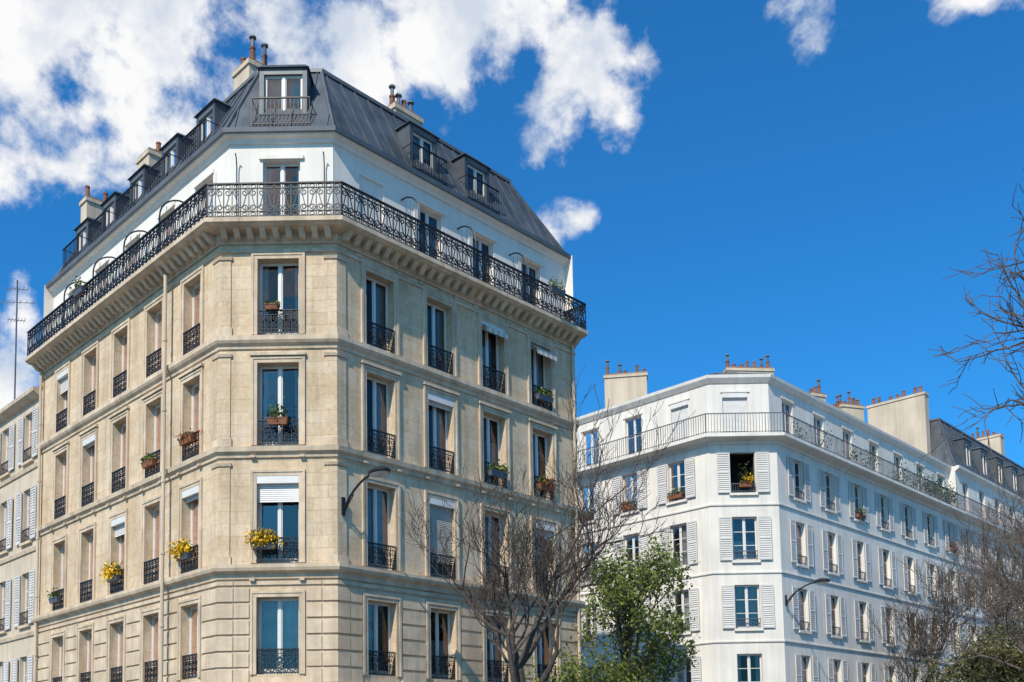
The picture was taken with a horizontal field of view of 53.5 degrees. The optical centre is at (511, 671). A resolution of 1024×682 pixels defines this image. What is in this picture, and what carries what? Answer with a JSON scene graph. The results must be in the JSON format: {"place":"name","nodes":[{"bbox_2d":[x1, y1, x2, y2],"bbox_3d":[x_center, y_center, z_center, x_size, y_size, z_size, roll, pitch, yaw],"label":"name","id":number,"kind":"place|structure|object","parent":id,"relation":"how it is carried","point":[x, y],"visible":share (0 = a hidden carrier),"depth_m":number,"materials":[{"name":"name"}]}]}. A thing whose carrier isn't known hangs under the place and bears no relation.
{"place":"outdoors","nodes":[
{"label":"outdoors","id":0,"kind":"place"},
{"bbox_2d":[2,418,31,681],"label":"window glass","id":1,"kind":"object","parent":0,"point":[28,539],"visible":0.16,"depth_m":38.18,"materials":[{"name":"grey glass"}]},
{"bbox_2d":[0,399,38,681],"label":"walls","id":2,"kind":"structure","parent":0,"point":[21,649],"depth_m":38.28,"materials":[{"name":"white paint"}]},
{"bbox_2d":[0,445,33,630],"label":"iron railings","id":3,"kind":"object","parent":2,"relation":"attached to","point":[3,544],"visible":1,"depth_m":38.01,"materials":[{"name":"black metal"}]},
{"bbox_2d":[0,413,34,681],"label":"window frames","id":4,"kind":"structure","parent":2,"relation":"attached to","point":[27,575],"depth_m":38.32,"materials":[{"name":"white wood"}]},
{"bbox_2d":[0,406,38,681],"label":"shutters","id":5,"kind":"object","parent":2,"relation":"attached to","point":[18,518],"visible":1,"depth_m":38.00,"materials":[{"name":"paint"}]},
{"bbox_2d":[0,386,38,643],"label":"stone mouldings","id":6,"kind":"object","parent":2,"relation":"attached to","point":[24,400],"visible":0.98,"depth_m":38.10,"materials":[{"name":"stone"}]},
{"bbox_2d":[0,0,1023,466],"label":"sky","id":7,"kind":"structure","parent":0,"point":[797,183],"materials":[{"name":"blue"}]},
{"bbox_2d":[866,391,1023,673],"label":"walls","id":8,"kind":"structure","parent":0,"point":[905,419],"depth_m":64.17,"materials":[{"name":"beige paint"}]},
{"bbox_2d":[872,386,1004,455],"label":"chimneys","id":9,"kind":"object","parent":8,"relation":"on","point":[996,441],"visible":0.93,"depth_m":73.67,"materials":[{"name":"paint"}]},
{"bbox_2d":[930,418,1023,497],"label":"mansard roof","id":10,"kind":"structure","parent":8,"relation":"attached to","point":[951,451],"depth_m":65.90,"materials":[{"name":"metal"}]},
{"bbox_2d":[952,465,1023,667],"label":"mouldings","id":11,"kind":"object","parent":8,"relation":"attached to","point":[969,474],"visible":0.48,"depth_m":64.53,"materials":[{"name":"white stone"}]},
{"bbox_2d":[963,446,1019,656],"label":"room interiors","id":12,"kind":"object","parent":8,"relation":"attached to","point":[980,502],"visible":0.12,"depth_m":65.55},
{"bbox_2d":[962,527,1022,660],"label":"shutters","id":13,"kind":"object","parent":8,"relation":"attached to","point":[981,581],"visible":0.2,"depth_m":63.66,"materials":[{"name":"paint"}]},
{"bbox_2d":[962,443,1023,650],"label":"window frames","id":14,"kind":"structure","parent":8,"relation":"attached to","point":[983,454],"depth_m":66.65,"materials":[{"name":"white wood"}]},
{"bbox_2d":[964,496,1023,655],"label":"iron railings","id":15,"kind":"object","parent":8,"relation":"attached to","point":[972,502],"visible":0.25,"depth_m":64.19,"materials":[{"name":"black metal"}]},
{"label":"ground","id":16,"kind":"structure","parent":0,"visible":0},
{"bbox_2d":[37,132,580,681],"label":"walls","id":17,"kind":"structure","parent":16,"relation":"on","point":[331,382],"depth_m":29.67,"materials":[{"name":"stone"}]},
{"bbox_2d":[59,76,551,681],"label":"window frames","id":18,"kind":"structure","parent":17,"relation":"attached to","point":[375,382],"depth_m":29.63,"materials":[{"name":"white wood"}]},
{"bbox_2d":[61,116,212,681],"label":"window glass","id":19,"kind":"object","parent":18,"relation":"in","point":[196,428],"visible":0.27,"depth_m":30.85,"materials":[{"name":"glass"}]},
{"bbox_2d":[25,215,587,681],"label":"stone mouldings","id":20,"kind":"object","parent":17,"relation":"attached to","point":[189,247],"visible":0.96,"depth_m":29.36,"materials":[{"name":"stone"}]},
{"bbox_2d":[49,285,565,603],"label":"planters","id":21,"kind":"object","parent":20,"relation":"on","point":[77,293],"visible":0.98,"depth_m":30.31,"materials":[{"name":"ceramic"}]},
{"bbox_2d":[46,275,565,597],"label":"balcony plants","id":22,"kind":"object","parent":21,"relation":"on","point":[180,547],"visible":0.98,"depth_m":28.54,"materials":[{"name":"green plant"}]},
{"bbox_2d":[27,96,585,681],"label":"iron railings","id":23,"kind":"object","parent":17,"relation":"attached to","point":[99,280],"visible":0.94,"depth_m":30.21,"materials":[{"name":"black metal"}]},
{"bbox_2d":[33,274,580,681],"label":"downpipes","id":24,"kind":"object","parent":17,"relation":"attached to","point":[163,482],"visible":0.8,"depth_m":29.73,"materials":[{"name":"beige metal"}]},
{"bbox_2d":[57,321,556,564],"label":"shutters","id":25,"kind":"object","parent":17,"relation":"attached to","point":[287,489],"visible":0.86,"depth_m":30.36,"materials":[{"name":"paint"}]},
{"bbox_2d":[45,64,570,288],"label":"mansard roof","id":26,"kind":"structure","parent":17,"relation":"on","point":[352,113],"depth_m":30.94,"materials":[{"name":"metal"}]},
{"bbox_2d":[79,34,423,222],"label":"chimneys","id":27,"kind":"object","parent":26,"relation":"on","point":[243,71],"visible":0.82,"depth_m":33.43,"materials":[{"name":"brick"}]},
{"bbox_2d":[341,466,390,515],"bbox_3d":[-3.840,-4.794,26.980,0.476,1.030,1.897,3,-6,-40],"label":"street lamp","id":28,"kind":"object","parent":17,"relation":"attached to","point":[378,471],"visible":1,"depth_m":26.77,"materials":[{"name":"metal"}]},
{"bbox_2d":[262,79,548,679],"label":"room interiors","id":29,"kind":"object","parent":17,"relation":"on","point":[270,517],"visible":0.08,"depth_m":29.40,"materials":[{"name":"black"}]},
{"bbox_2d":[262,79,545,676],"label":"curtains","id":30,"kind":"object","parent":29,"relation":"on","point":[270,609],"visible":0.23,"depth_m":29.11,"materials":[{"name":"white fabric"}]},
{"bbox_2d":[397,364,695,681],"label":"bare tree","id":31,"kind":"object","parent":16,"relation":"on","point":[515,662],"visible":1,"depth_m":24.17,"materials":[{"name":"brown plant"}]},
{"bbox_2d":[525,526,701,681],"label":"leafy tree","id":32,"kind":"object","parent":16,"relation":"on","point":[620,596],"visible":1,"depth_m":29.81,"materials":[{"name":"green plant"}]},
{"bbox_2d":[577,383,965,681],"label":"walls","id":33,"kind":"structure","parent":16,"relation":"on","point":[718,662],"depth_m":47.84,"materials":[{"name":"white paint"}]},
{"bbox_2d":[578,480,956,551],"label":"planters","id":34,"kind":"object","parent":33,"relation":"on","point":[744,484],"visible":0.59,"depth_m":47.07,"materials":[{"name":"ceramic"}]},
{"bbox_2d":[579,415,961,547],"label":"balcony plants","id":35,"kind":"object","parent":34,"relation":"on","point":[747,479],"visible":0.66,"depth_m":55.01,"materials":[{"name":"green plant"}]},
{"bbox_2d":[581,399,958,681],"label":"window frames","id":36,"kind":"structure","parent":33,"relation":"attached to","point":[746,613],"depth_m":48.86,"materials":[{"name":"white wood"}]},
{"bbox_2d":[582,431,630,580],"bbox_3d":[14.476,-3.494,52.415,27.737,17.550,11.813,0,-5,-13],"label":"window glass","id":37,"kind":"object","parent":36,"relation":"in","point":[588,436],"visible":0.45,"depth_m":51.42,"materials":[{"name":"glass"}]},
{"bbox_2d":[585,403,954,681],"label":"room interiors","id":38,"kind":"object","parent":33,"relation":"attached to","point":[736,460],"visible":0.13,"depth_m":47.68,"materials":[{"name":"black"}]},
{"bbox_2d":[593,400,939,681],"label":"curtains","id":39,"kind":"object","parent":38,"relation":"on","point":[740,602],"visible":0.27,"depth_m":45.91,"materials":[{"name":"white fabric"}]},
{"bbox_2d":[579,393,963,681],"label":"shutters","id":40,"kind":"object","parent":33,"relation":"attached to","point":[737,402],"visible":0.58,"depth_m":47.59,"materials":[{"name":"paint"}]},
{"bbox_2d":[576,374,966,665],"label":"mouldings","id":41,"kind":"object","parent":33,"relation":"attached to","point":[802,447],"visible":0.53,"depth_m":48.76,"materials":[{"name":"white stone"}]},
{"bbox_2d":[707,372,769,374],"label":"roof","id":42,"kind":"structure","parent":41,"relation":"on","point":[718,373],"depth_m":48.39,"materials":[{"name":"metal"}]},
{"bbox_2d":[603,353,864,420],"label":"chimneys","id":43,"kind":"object","parent":42,"relation":"on","point":[620,387],"visible":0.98,"depth_m":53.13,"materials":[{"name":"paint"}]},
{"bbox_2d":[577,412,965,654],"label":"iron railings","id":44,"kind":"object","parent":33,"relation":"attached to","point":[880,469],"visible":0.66,"depth_m":48.82,"materials":[{"name":"black metal"}]},
{"bbox_2d":[785,578,830,605],"bbox_3d":[12.995,-3.508,44.734,2.148,1.030,0.477,-5,-6,37],"label":"street lamp","id":45,"kind":"object","parent":33,"relation":"attached to","point":[822,580],"visible":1,"depth_m":44.59,"materials":[{"name":"metal"}]},
{"bbox_2d":[860,544,1023,681],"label":"bare tree","id":46,"kind":"object","parent":16,"relation":"on","point":[913,628],"visible":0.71,"depth_m":49.73,"materials":[{"name":"brown plant"}]},
{"bbox_2d":[888,455,1023,678],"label":"bare tree","id":47,"kind":"object","parent":16,"relation":"on","point":[993,571],"visible":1,"depth_m":35.91,"materials":[{"name":"brown plant"}]},
{"bbox_2d":[904,610,1023,681],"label":"budding tree","id":48,"kind":"object","parent":16,"relation":"on","point":[975,670],"visible":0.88,"depth_m":43.76,"materials":[{"name":"green plant"}]},
{"bbox_2d":[921,168,1023,488],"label":"bare tree","id":49,"kind":"object","parent":16,"relation":"on","point":[1013,314],"visible":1,"depth_m":16.30,"materials":[{"name":"brown plant"}]},
{"bbox_2d":[953,496,1023,677],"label":"bare tree","id":50,"kind":"object","parent":16,"relation":"on","point":[1005,583],"visible":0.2,"depth_m":48.96,"materials":[{"name":"brown plant"}]},
{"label":"roof","id":51,"kind":"object","parent":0,"visible":0},
{"bbox_2d":[0,280,33,398],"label":"rooftop antenna","id":52,"kind":"object","parent":51,"relation":"on","point":[17,290],"visible":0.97,"depth_m":44.11,"materials":[{"name":"grey metal"}]}
]}

